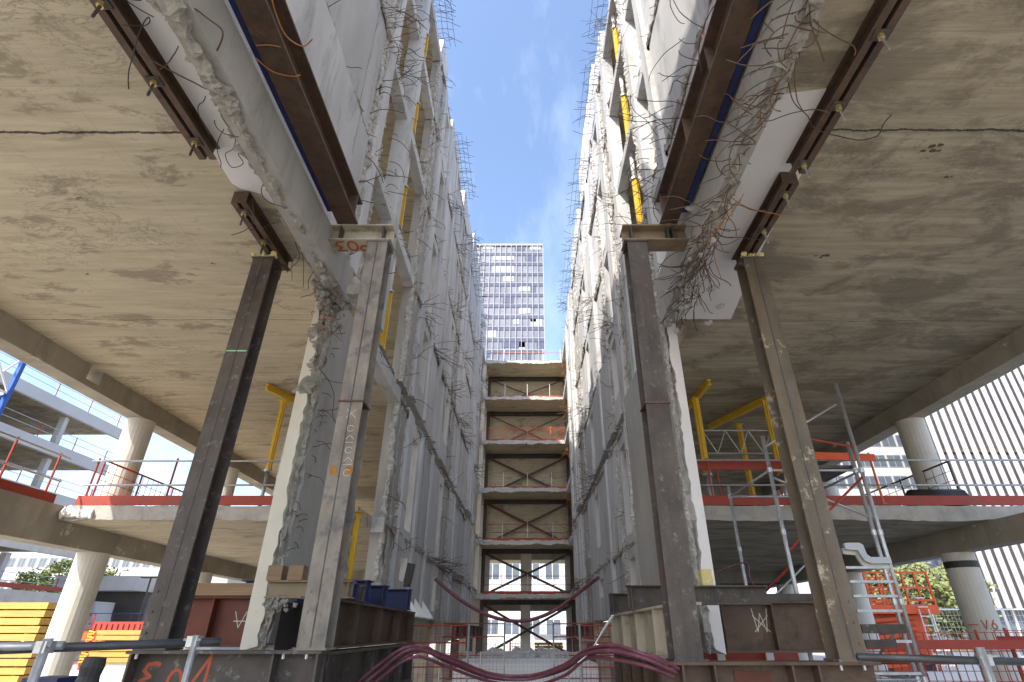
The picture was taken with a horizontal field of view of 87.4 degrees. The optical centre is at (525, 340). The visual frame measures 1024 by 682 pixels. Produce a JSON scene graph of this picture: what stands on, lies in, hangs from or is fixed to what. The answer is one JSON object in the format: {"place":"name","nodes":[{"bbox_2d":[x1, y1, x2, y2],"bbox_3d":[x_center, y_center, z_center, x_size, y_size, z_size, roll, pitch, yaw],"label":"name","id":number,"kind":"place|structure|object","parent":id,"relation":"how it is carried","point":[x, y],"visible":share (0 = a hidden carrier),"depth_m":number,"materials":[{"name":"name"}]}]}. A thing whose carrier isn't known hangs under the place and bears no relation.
{"place":"outdoors","nodes":[
{"label":"outdoors","id":0,"kind":"place"},
{"bbox_2d":[0,552,159,641],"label":"white building","id":1,"kind":"structure","parent":0,"point":[23,561],"depth_m":81.58,"materials":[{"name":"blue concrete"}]},
{"bbox_2d":[52,576,156,653],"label":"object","id":2,"kind":"structure","parent":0,"point":[120,594],"depth_m":48.81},
{"bbox_2d":[120,571,245,649],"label":"concrete block building","id":3,"kind":"structure","parent":0,"point":[155,573],"depth_m":51.36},
{"bbox_2d":[0,0,776,593],"label":"sky","id":4,"kind":"structure","parent":0,"point":[515,71],"materials":[{"name":"blue"}]},
{"bbox_2d":[476,244,544,360],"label":"office tower","id":5,"kind":"structure","parent":0,"point":[513,275],"depth_m":142.81,"materials":[{"name":"white glass"}]},
{"bbox_2d":[446,564,607,644],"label":"white building","id":6,"kind":"structure","parent":0,"point":[553,574],"depth_m":76.35,"materials":[{"name":"paint"}]},
{"bbox_2d":[71,643,1023,681],"bbox_3d":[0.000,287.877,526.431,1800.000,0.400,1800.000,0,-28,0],"label":"ground","id":7,"kind":"structure","parent":0,"point":[818,656],"depth_m":34.04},
{"bbox_2d":[0,360,25,416],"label":"tower crane","id":8,"kind":"object","parent":7,"relation":"on","point":[5,395],"visible":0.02,"depth_m":23.58,"materials":[{"name":"blue paint"}]},
{"bbox_2d":[0,602,57,681],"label":"plank stack","id":9,"kind":"object","parent":7,"relation":"on","point":[16,618],"visible":0.62,"depth_m":13.79,"materials":[{"name":"wood"}]},
{"bbox_2d":[12,567,53,592],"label":"tree","id":10,"kind":"object","parent":7,"relation":"on","point":[31,578],"visible":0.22,"depth_m":56.49,"materials":[{"name":"green plant"}]},
{"bbox_2d":[21,675,77,681],"bbox_3d":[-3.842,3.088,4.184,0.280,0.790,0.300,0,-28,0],"label":"skip bin","id":11,"kind":"object","parent":7,"relation":"on","point":[61,678],"visible":0.8,"depth_m":4.30,"materials":[{"name":"metal"}]},
{"bbox_2d":[0,351,125,602],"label":"concrete frame building","id":12,"kind":"structure","parent":7,"relation":"on","point":[30,412],"depth_m":41.46,"materials":[{"name":"grey concrete"}]},
{"bbox_2d":[75,656,106,681],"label":"ribbed hose","id":13,"kind":"object","parent":7,"relation":"on","point":[91,668],"visible":1,"depth_m":3.72,"materials":[{"name":"black rubber"}]},
{"bbox_2d":[77,630,140,680],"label":"plank stack","id":14,"kind":"object","parent":7,"relation":"on","point":[115,665],"visible":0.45,"depth_m":16.86,"materials":[{"name":"yellow paint"}]},
{"bbox_2d":[77,622,143,669],"bbox_3d":[-19.511,15.383,27.122,3.843,2.045,2.450,0,-28,0],"label":"stack","id":15,"kind":"object","parent":7,"relation":"on","point":[117,626],"visible":0.2,"depth_m":26.45,"materials":[{"name":"red paint"}]},
{"bbox_2d":[0,635,221,681],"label":"scaffold rail","id":16,"kind":"object","parent":7,"relation":"on","point":[43,648],"visible":1,"depth_m":3.32,"materials":[{"name":"metal"}]},
{"bbox_2d":[0,0,491,675],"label":"concrete building","id":17,"kind":"structure","parent":7,"relation":"on","point":[128,244],"depth_m":10.18,"materials":[{"name":"white paint"}]},
{"bbox_2d":[0,431,71,502],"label":"guard rail","id":18,"kind":"object","parent":17,"relation":"on","point":[18,488],"visible":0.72,"depth_m":10.76,"materials":[{"name":"metal"}]},
{"bbox_2d":[59,505,93,518],"bbox_3d":[-9.422,3.601,11.274,0.677,0.306,0.158,0,-28,0],"label":"plaster patch","id":19,"kind":"object","parent":17,"relation":"attached to","point":[72,512],"visible":1,"depth_m":11.23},
{"bbox_2d":[91,459,182,505],"bbox_3d":[-9.697,4.539,14.490,0.107,1.150,5.500,0,-28,0],"label":"guard rail","id":20,"kind":"object","parent":17,"relation":"on","point":[125,468],"visible":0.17,"depth_m":13.09,"materials":[{"name":"metal"}]},
{"bbox_2d":[89,0,219,159],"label":"channel rail","id":21,"kind":"object","parent":17,"relation":"attached to","point":[165,87],"visible":1,"depth_m":5.61,"materials":[{"name":"brown metal"}]},
{"bbox_2d":[75,458,280,505],"bbox_3d":[-6.700,3.077,11.692,5.800,1.050,0.113,0,-28,0],"label":"guard rail","id":22,"kind":"object","parent":17,"relation":"on","point":[166,499],"visible":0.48,"depth_m":11.47,"materials":[{"name":"metal"}]},
{"bbox_2d":[183,596,250,646],"bbox_3d":[-4.330,3.894,7.444,1.380,0.620,0.300,0,-28,0],"label":"plate girder","id":23,"kind":"object","parent":17,"relation":"attached to","point":[224,617],"visible":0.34,"depth_m":7.45,"materials":[{"name":"red metal"}]},
{"bbox_2d":[195,583,253,595],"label":"timber beam","id":24,"kind":"structure","parent":23,"relation":"on","point":[224,589],"depth_m":7.45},
{"bbox_2d":[258,400,289,505],"bbox_3d":[-6.091,2.739,12.851,0.263,2.750,0.220,0,-28,0],"label":"steel prop","id":25,"kind":"object","parent":17,"relation":"on","point":[268,468],"visible":0.82,"depth_m":12.96,"materials":[{"name":"yellow paint"}]},
{"bbox_2d":[235,0,362,223],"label":"steel girder","id":26,"kind":"object","parent":17,"relation":"on","point":[303,103],"visible":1,"depth_m":6.57,"materials":[{"name":"metal"}]},
{"bbox_2d":[228,0,331,211],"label":"steel beam","id":27,"kind":"structure","parent":26,"relation":"attached to","point":[238,15],"depth_m":6.38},
{"bbox_2d":[345,511,364,579],"bbox_3d":[-3.216,4.008,9.886,0.263,1.650,0.220,0,-28,0],"label":"steel prop","id":28,"kind":"object","parent":17,"relation":"on","point":[353,545],"visible":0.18,"depth_m":9.96,"materials":[{"name":"yellow paint"}]},
{"bbox_2d":[379,254,396,349],"bbox_3d":[-3.500,-0.884,13.566,0.263,3.340,0.238,0,-28,0],"label":"steel prop","id":29,"kind":"object","parent":17,"relation":"on","point":[382,338],"visible":0.42,"depth_m":13.46,"materials":[{"name":"yellow paint"}]},
{"bbox_2d":[413,644,428,681],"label":"steel trestle","id":30,"kind":"object","parent":7,"relation":"on","point":[420,662],"visible":0.61,"depth_m":13.97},
{"bbox_2d":[407,624,469,681],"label":"fence","id":31,"kind":"object","parent":7,"relation":"on","point":[448,653],"visible":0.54,"depth_m":11.23,"materials":[{"name":"metal"}]},
{"bbox_2d":[446,639,460,679],"bbox_3d":[-2.750,12.270,20.647,0.500,1.338,0.500,0,-28,0],"label":"steel trestle","id":32,"kind":"object","parent":7,"relation":"on","point":[455,647],"visible":0.39,"depth_m":20.67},
{"bbox_2d":[451,624,481,639],"bbox_3d":[-2.900,14.130,26.067,0.300,0.560,17.700,0,-28,0],"label":"side girder","id":33,"kind":"object","parent":32,"relation":"on","point":[475,630],"visible":0.4,"depth_m":25.04,"materials":[{"name":"metal"}]},
{"bbox_2d":[438,622,505,681],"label":"fence","id":34,"kind":"object","parent":7,"relation":"on","point":[476,637],"visible":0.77,"depth_m":15.27,"materials":[{"name":"metal"}]},
{"bbox_2d":[458,646,577,659],"bbox_3d":[-0.145,13.117,21.895,5.909,1.140,3.000,0,-28,0],"label":"rubble heap","id":35,"kind":"object","parent":7,"relation":"on","point":[527,649],"visible":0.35,"depth_m":21.72,"materials":[{"name":"concrete"}]},
{"bbox_2d":[479,652,569,681],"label":"fence","id":36,"kind":"object","parent":7,"relation":"on","point":[523,655],"visible":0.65,"depth_m":13.77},
{"bbox_2d":[452,659,598,681],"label":"concrete slab","id":37,"kind":"structure","parent":7,"relation":"on","point":[531,662],"depth_m":16.23,"materials":[{"name":"white paint"}]},
{"bbox_2d":[488,624,565,648],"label":"site fence","id":38,"kind":"object","parent":7,"relation":"on","point":[533,637],"visible":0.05,"depth_m":50.73,"materials":[{"name":"metal"}]},
{"bbox_2d":[459,359,596,657],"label":"concrete building","id":39,"kind":"structure","parent":7,"relation":"on","point":[515,462],"depth_m":41.32,"materials":[{"name":"concrete"}]},
{"bbox_2d":[483,574,569,593],"bbox_3d":[0.150,16.529,36.363,6.000,1.250,0.113,0,-28,0],"label":"guard rail","id":40,"kind":"object","parent":39,"relation":"on","point":[524,592],"visible":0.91,"depth_m":36.08,"materials":[{"name":"metal"}]},
{"bbox_2d":[488,427,565,440],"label":"guard rail","id":41,"kind":"object","parent":39,"relation":"on","point":[527,438],"visible":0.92,"depth_m":41.33,"materials":[{"name":"metal"}]},
{"bbox_2d":[485,523,569,540],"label":"guard rail","id":42,"kind":"object","parent":39,"relation":"on","point":[518,539],"visible":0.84,"depth_m":37.72,"materials":[{"name":"metal"}]},
{"bbox_2d":[552,622,614,681],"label":"fence","id":43,"kind":"object","parent":7,"relation":"on","point":[574,637],"visible":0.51,"depth_m":15.28,"materials":[{"name":"metal"}]},
{"bbox_2d":[585,641,599,679],"bbox_3d":[2.550,12.296,20.633,0.500,1.278,0.500,0,-28,0],"label":"steel trestle","id":44,"kind":"object","parent":7,"relation":"on","point":[590,645],"visible":0.24,"depth_m":20.74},
{"bbox_2d":[566,622,603,639],"bbox_3d":[2.700,14.130,26.067,0.300,0.560,17.700,0,-28,0],"label":"side girder","id":45,"kind":"object","parent":44,"relation":"on","point":[573,631],"visible":0.47,"depth_m":25.00,"materials":[{"name":"metal"}]},
{"bbox_2d":[578,624,614,681],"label":"fence","id":46,"kind":"object","parent":7,"relation":"on","point":[580,649],"visible":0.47,"depth_m":11.19,"materials":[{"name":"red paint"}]},
{"bbox_2d":[703,652,799,659],"bbox_3d":[3.610,5.750,8.797,1.900,1.489,0.550,0,-28,0],"label":"water barrier","id":47,"kind":"object","parent":7,"relation":"on","point":[758,656],"depth_m":8.93,"materials":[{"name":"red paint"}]},
{"bbox_2d":[554,0,1023,680],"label":"concrete building","id":48,"kind":"structure","parent":7,"relation":"on","point":[892,250],"depth_m":10.34,"materials":[{"name":"white paint"}]},
{"bbox_2d":[619,74,629,135],"bbox_3d":[3.130,-7.316,16.830,0.263,3.320,0.238,0,-28,0],"label":"steel prop","id":49,"kind":"object","parent":48,"relation":"on","point":[623,95],"visible":0.72,"depth_m":16.85,"materials":[{"name":"yellow paint"}]},
{"bbox_2d":[629,152,642,223],"bbox_3d":[3.130,-4.152,15.113,0.263,3.320,0.238,0,-28,0],"label":"steel prop","id":50,"kind":"object","parent":48,"relation":"on","point":[637,203],"visible":0.62,"depth_m":15.10,"materials":[{"name":"yellow paint"}]},
{"bbox_2d":[690,397,713,505],"bbox_3d":[4.222,2.643,12.675,0.263,2.750,0.220,0,-28,0],"label":"steel prop","id":51,"kind":"object","parent":48,"relation":"on","point":[700,429],"visible":0.69,"depth_m":12.84,"materials":[{"name":"yellow paint"}]},
{"bbox_2d":[704,430,772,505],"bbox_3d":[5.425,3.245,13.258,1.798,2.250,0.048,0,-28,0],"label":"lattice frame","id":52,"kind":"object","parent":48,"relation":"on","point":[739,452],"visible":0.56,"depth_m":13.57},
{"bbox_2d":[697,461,785,505],"bbox_3d":[4.875,3.174,11.924,2.250,1.100,0.113,0,-28,0],"label":"guard rail","id":53,"kind":"object","parent":48,"relation":"on","point":[735,465],"visible":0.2,"depth_m":12.06,"materials":[{"name":"metal"}]},
{"bbox_2d":[734,423,756,505],"bbox_3d":[5.966,3.550,14.345,0.263,2.750,0.220,0,-28,0],"label":"steel prop","id":54,"kind":"object","parent":48,"relation":"on","point":[748,473],"visible":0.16,"depth_m":14.54,"materials":[{"name":"yellow paint"}]},
{"bbox_2d":[719,601,824,652],"bbox_3d":[3.610,4.185,7.855,1.500,0.660,0.300,0,-28,0],"label":"plate girder","id":55,"kind":"object","parent":48,"relation":"attached to","point":[784,627],"visible":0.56,"depth_m":7.83,"materials":[{"name":"brown metal"}]},
{"bbox_2d":[767,594,812,600],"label":"steel flat","id":56,"kind":"structure","parent":55,"relation":"on","point":[789,597],"depth_m":7.95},
{"bbox_2d":[759,399,790,505],"bbox_3d":[5.997,2.691,12.763,0.263,2.750,0.220,0,-28,0],"label":"steel prop","id":57,"kind":"object","parent":48,"relation":"on","point":[770,428],"visible":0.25,"depth_m":12.97,"materials":[{"name":"yellow paint"}]},
{"bbox_2d":[707,396,765,429],"bbox_3d":[5.800,1.876,14.343,0.100,0.160,2.786,10,-30,-18],"label":"steel beam","id":58,"kind":"object","parent":57,"relation":"on","point":[751,406],"visible":0.63,"depth_m":14.50,"materials":[{"name":"metal"}]},
{"bbox_2d":[786,0,910,177],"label":"channel rail","id":59,"kind":"object","parent":48,"relation":"attached to","point":[877,27],"visible":1,"depth_m":5.67,"materials":[{"name":"brown metal"}]},
{"bbox_2d":[815,452,887,504],"bbox_3d":[6.700,2.889,11.399,1.811,1.100,0.118,3,-29,-6],"label":"guard rail","id":60,"kind":"object","parent":48,"relation":"on","point":[839,456],"visible":0.52,"depth_m":11.55,"materials":[{"name":"metal"}]},
{"bbox_2d":[696,458,1023,505],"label":"guard rail","id":61,"kind":"object","parent":48,"relation":"on","point":[713,500],"visible":0.66,"depth_m":11.47,"materials":[{"name":"metal"}]},
{"bbox_2d":[865,461,958,505],"bbox_3d":[9.754,4.539,14.490,0.107,1.150,5.500,0,-28,0],"label":"guard rail","id":62,"kind":"object","parent":48,"relation":"on","point":[950,469],"visible":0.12,"depth_m":12.96,"materials":[{"name":"brown metal"}]},
{"bbox_2d":[905,489,969,505],"bbox_3d":[9.083,3.503,11.839,1.135,0.425,0.425,-1,-29,2],"label":"rolled mat","id":63,"kind":"object","parent":48,"relation":"on","point":[935,492],"visible":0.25,"depth_m":11.73,"materials":[{"name":"black rubber"}]},
{"bbox_2d":[993,628,1023,680],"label":"guard rail","id":64,"kind":"object","parent":48,"relation":"attached to","point":[1006,637],"visible":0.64,"depth_m":8.60,"materials":[{"name":"metal"}]},
{"bbox_2d":[861,571,948,677],"bbox_3d":[13.726,10.811,20.345,2.923,3.614,2.324,0,-28,0],"label":"scissor lift","id":65,"kind":"object","parent":7,"relation":"on","point":[916,617],"visible":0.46,"depth_m":19.82,"materials":[{"name":"orange paint"}]},
{"bbox_2d":[865,561,958,638],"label":"tree","id":66,"kind":"object","parent":7,"relation":"on","point":[904,568],"visible":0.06,"depth_m":44.16,"materials":[{"name":"green plant"}]},
{"bbox_2d":[856,647,1023,681],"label":"scaffold rail","id":67,"kind":"object","parent":7,"relation":"on","point":[983,659],"visible":1,"depth_m":3.94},
{"bbox_2d":[866,630,1023,681],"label":"fence","id":68,"kind":"object","parent":7,"relation":"on","point":[1018,644],"visible":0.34,"depth_m":8.33,"materials":[{"name":"red metal"}]},
{"bbox_2d":[907,671,983,680],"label":"concrete slab","id":69,"kind":"structure","parent":7,"relation":"on","point":[948,677],"depth_m":16.13,"materials":[{"name":"white paint"}]},
{"bbox_2d":[901,560,1001,639],"bbox_3d":[31.340,19.485,39.314,6.599,6.487,6.022,0,-28,0],"label":"tree","id":70,"kind":"object","parent":7,"relation":"on","point":[944,583],"visible":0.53,"depth_m":39.26,"materials":[{"name":"green plant"}]},
{"bbox_2d":[950,649,980,680],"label":"sign panel","id":71,"kind":"object","parent":7,"relation":"on","point":[968,667],"visible":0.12,"depth_m":14.56,"materials":[{"name":"white paint"}]},
{"bbox_3d":[1.820,6.609,9.498,0.500,0.648,0.500,0,-29,0],"label":"steel trestle","id":72,"kind":"object","parent":7,"relation":"on","visible":0},
{"bbox_2d":[614,654,661,681],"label":"side girder","id":73,"kind":"object","parent":72,"relation":"on","point":[624,672],"visible":0.34,"depth_m":8.42,"materials":[{"name":"brown metal"}]},
{"bbox_2d":[610,602,701,658],"bbox_3d":[1.860,4.509,8.305,0.300,0.600,5.300,0,-28,0],"label":"side girder","id":74,"kind":"object","parent":73,"relation":"on","point":[643,629],"visible":0.55,"depth_m":8.24,"materials":[{"name":"beige metal"}]},
{"bbox_2d":[577,615,613,662],"bbox_3d":[0.844,3.554,6.393,0.484,0.501,0.082,-13,-31,22],"label":"lifting strap","id":75,"kind":"object","parent":74,"relation":"hanging from","point":[607,623],"visible":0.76,"depth_m":6.39,"materials":[{"name":"fabric"}]},
{"bbox_2d":[374,655,674,681],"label":"hose","id":76,"kind":"object","parent":75,"relation":"hanging from","point":[607,658],"visible":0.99,"depth_m":6.47,"materials":[{"name":"red rubber"}]},
{"bbox_2d":[364,647,670,681],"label":"hose","id":77,"kind":"object","parent":76,"relation":"on","point":[578,657],"visible":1,"depth_m":6.53,"materials":[{"name":"red rubber"}]},
{"bbox_2d":[372,651,676,681],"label":"hose","id":78,"kind":"object","parent":75,"relation":"hanging from","point":[673,671],"visible":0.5,"depth_m":6.67,"materials":[{"name":"red rubber"}]},
{"bbox_2d":[357,643,668,681],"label":"hose","id":79,"kind":"object","parent":78,"relation":"on","point":[380,663],"visible":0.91,"depth_m":6.55,"materials":[{"name":"red rubber"}]},
{"bbox_2d":[608,593,631,613],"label":"needle beam","id":80,"kind":"structure","parent":74,"relation":"on","point":[618,602],"depth_m":10.14,"materials":[{"name":"metal"}]},
{"bbox_2d":[625,585,661,609],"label":"needle beam","id":81,"kind":"structure","parent":74,"relation":"on","point":[641,596],"depth_m":8.39,"materials":[{"name":"metal"}]},
{"bbox_2d":[694,585,771,604],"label":"needle beam","id":82,"kind":"structure","parent":74,"relation":"on","point":[730,594],"depth_m":6.86,"materials":[{"name":"metal"}]},
{"bbox_2d":[727,383,928,681],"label":"stair tower","id":83,"kind":"structure","parent":0,"point":[857,550],"depth_m":8.45,"materials":[{"name":"grey metal"}]},
{"bbox_2d":[780,432,916,593],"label":"office building","id":84,"kind":"structure","parent":0,"point":[889,472],"depth_m":78.32,"materials":[{"name":"white concrete"}]},
{"bbox_2d":[895,558,968,639],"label":"dark building","id":85,"kind":"structure","parent":0,"point":[936,562],"depth_m":61.40,"materials":[{"name":"grey glass"}]},
{"bbox_2d":[924,365,1023,655],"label":"louvred building","id":86,"kind":"structure","parent":0,"point":[986,421],"depth_m":47.53,"materials":[{"name":"white metal"}]},
{"bbox_3d":[-3.900,4.202,5.229,0.500,0.805,0.500,0,-29,0],"label":"steel trestle","id":87,"kind":"object","parent":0,"visible":0},
{"bbox_2d":[121,650,331,681],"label":"cross girder","id":88,"kind":"object","parent":87,"relation":"on","point":[235,665],"visible":0.97,"depth_m":5.62,"materials":[{"name":"metal"}]},
{"bbox_2d":[132,251,282,649],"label":"steel column","id":89,"kind":"structure","parent":88,"relation":"on","point":[171,601],"depth_m":6.61,"materials":[{"name":"brown metal"}]},
{"bbox_2d":[231,191,291,279],"bbox_3d":[-3.860,-1.470,7.875,0.210,0.441,1.562,0,-28,0],"label":"channel rail","id":90,"kind":"object","parent":89,"relation":"on","point":[267,239],"visible":0.81,"depth_m":7.74,"materials":[{"name":"brown metal"}]},
{"bbox_2d":[293,239,393,649],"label":"steel column","id":91,"kind":"structure","parent":88,"relation":"on","point":[319,618],"depth_m":6.59,"materials":[{"name":"metal"}]},
{"bbox_2d":[328,224,396,251],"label":"header beam","id":92,"kind":"structure","parent":91,"relation":"on","point":[349,237],"depth_m":8.36,"materials":[{"name":"beige metal"}]},
{"bbox_3d":[1.700,4.246,5.205,0.500,0.705,0.500,0,-29,0],"label":"steel trestle","id":93,"kind":"object","parent":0,"visible":0},
{"bbox_2d":[660,660,880,681],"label":"cross girder","id":94,"kind":"object","parent":93,"relation":"on","point":[770,671],"visible":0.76,"depth_m":5.59,"materials":[{"name":"brown metal"}]},
{"bbox_2d":[622,239,706,661],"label":"steel column","id":95,"kind":"structure","parent":94,"relation":"on","point":[682,630],"depth_m":6.54,"materials":[{"name":"metal"}]},
{"bbox_2d":[620,224,688,251],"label":"header beam","id":96,"kind":"structure","parent":95,"relation":"on","point":[664,237],"depth_m":8.36,"materials":[{"name":"beige metal"}]},
{"bbox_2d":[655,0,759,223],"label":"steel girder","id":97,"kind":"object","parent":96,"relation":"on","point":[729,26],"visible":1,"depth_m":6.56,"materials":[{"name":"metal"}]},
{"bbox_2d":[682,0,768,212],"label":"steel beam","id":98,"kind":"structure","parent":97,"relation":"attached to","point":[754,27],"depth_m":6.38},
{"bbox_2d":[735,252,872,661],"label":"steel column","id":99,"kind":"structure","parent":94,"relation":"on","point":[841,634],"depth_m":6.54,"materials":[{"name":"brown metal"}]},
{"bbox_2d":[731,172,798,268],"bbox_3d":[3.420,-1.566,7.699,0.210,0.441,1.862,0,-28,0],"label":"channel rail","id":100,"kind":"object","parent":99,"relation":"attached to","point":[781,192],"visible":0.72,"depth_m":7.48,"materials":[{"name":"brown metal"}]},
{"bbox_3d":[-2.350,6.742,9.880,0.500,0.778,0.500,0,-29,0],"label":"steel trestle","id":101,"kind":"object","parent":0,"visible":0},
{"bbox_2d":[322,643,414,681],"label":"side girder","id":102,"kind":"object","parent":101,"relation":"on","point":[355,664],"visible":0.69,"depth_m":7.65,"materials":[{"name":"metal"}]},
{"bbox_2d":[291,596,415,649],"bbox_3d":[-2.420,4.497,8.471,0.300,0.540,5.620,0,-28,0],"label":"side girder","id":103,"kind":"object","parent":102,"relation":"on","point":[360,624],"visible":0.78,"depth_m":8.29,"materials":[{"name":"brown metal"}]},
{"bbox_2d":[264,580,355,598],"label":"needle beam","id":104,"kind":"structure","parent":103,"relation":"on","point":[292,589],"depth_m":6.67,"materials":[{"name":"beige metal"}]},
{"bbox_2d":[266,565,287,579],"bbox_3d":[-3.120,2.922,6.737,0.180,0.170,0.170,0,-28,0],"label":"timber pack","id":105,"kind":"object","parent":104,"relation":"on","point":[276,572],"visible":0.86,"depth_m":6.67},
{"bbox_2d":[262,595,297,612],"bbox_3d":[-2.985,3.208,6.534,0.418,0.195,0.167,0,-28,0],"label":"mortar spill","id":106,"kind":"object","parent":104,"relation":"attached to","point":[279,604],"visible":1,"depth_m":6.51,"materials":[{"name":"concrete"}]},
{"bbox_2d":[287,565,308,579],"bbox_3d":[-2.860,2.922,6.737,0.180,0.170,0.170,0,-28,0],"label":"timber pack","id":107,"kind":"object","parent":104,"relation":"on","point":[297,572],"visible":0.86,"depth_m":6.67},
{"bbox_2d":[369,585,389,606],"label":"needle beam","id":108,"kind":"structure","parent":103,"relation":"on","point":[378,594],"depth_m":8.66,"materials":[{"name":"blue paint"}]},
{"bbox_2d":[386,589,412,609],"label":"needle beam","id":109,"kind":"structure","parent":103,"relation":"on","point":[398,598],"depth_m":10.27,"materials":[{"name":"blue paint"}]},
{"bbox_3d":[-2.750,7.117,11.156,0.500,1.338,0.500,0,-29,0],"label":"steel trestle","id":110,"kind":"object","parent":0,"visible":0},
{"bbox_2d":[413,617,452,644],"bbox_3d":[-2.620,7.879,14.554,0.300,0.560,7.900,0,-28,0],"label":"side girder","id":111,"kind":"object","parent":110,"relation":"on","point":[430,629],"visible":0.6,"depth_m":14.45,"materials":[{"name":"beige metal"}]},
{"bbox_2d":[434,576,599,622],"bbox_3d":[-0.195,6.937,14.368,4.524,1.108,0.970,-6,-29,11],"label":"hose","id":112,"kind":"object","parent":111,"relation":"hanging from","point":[546,614],"visible":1,"depth_m":14.25,"materials":[{"name":"red rubber"}]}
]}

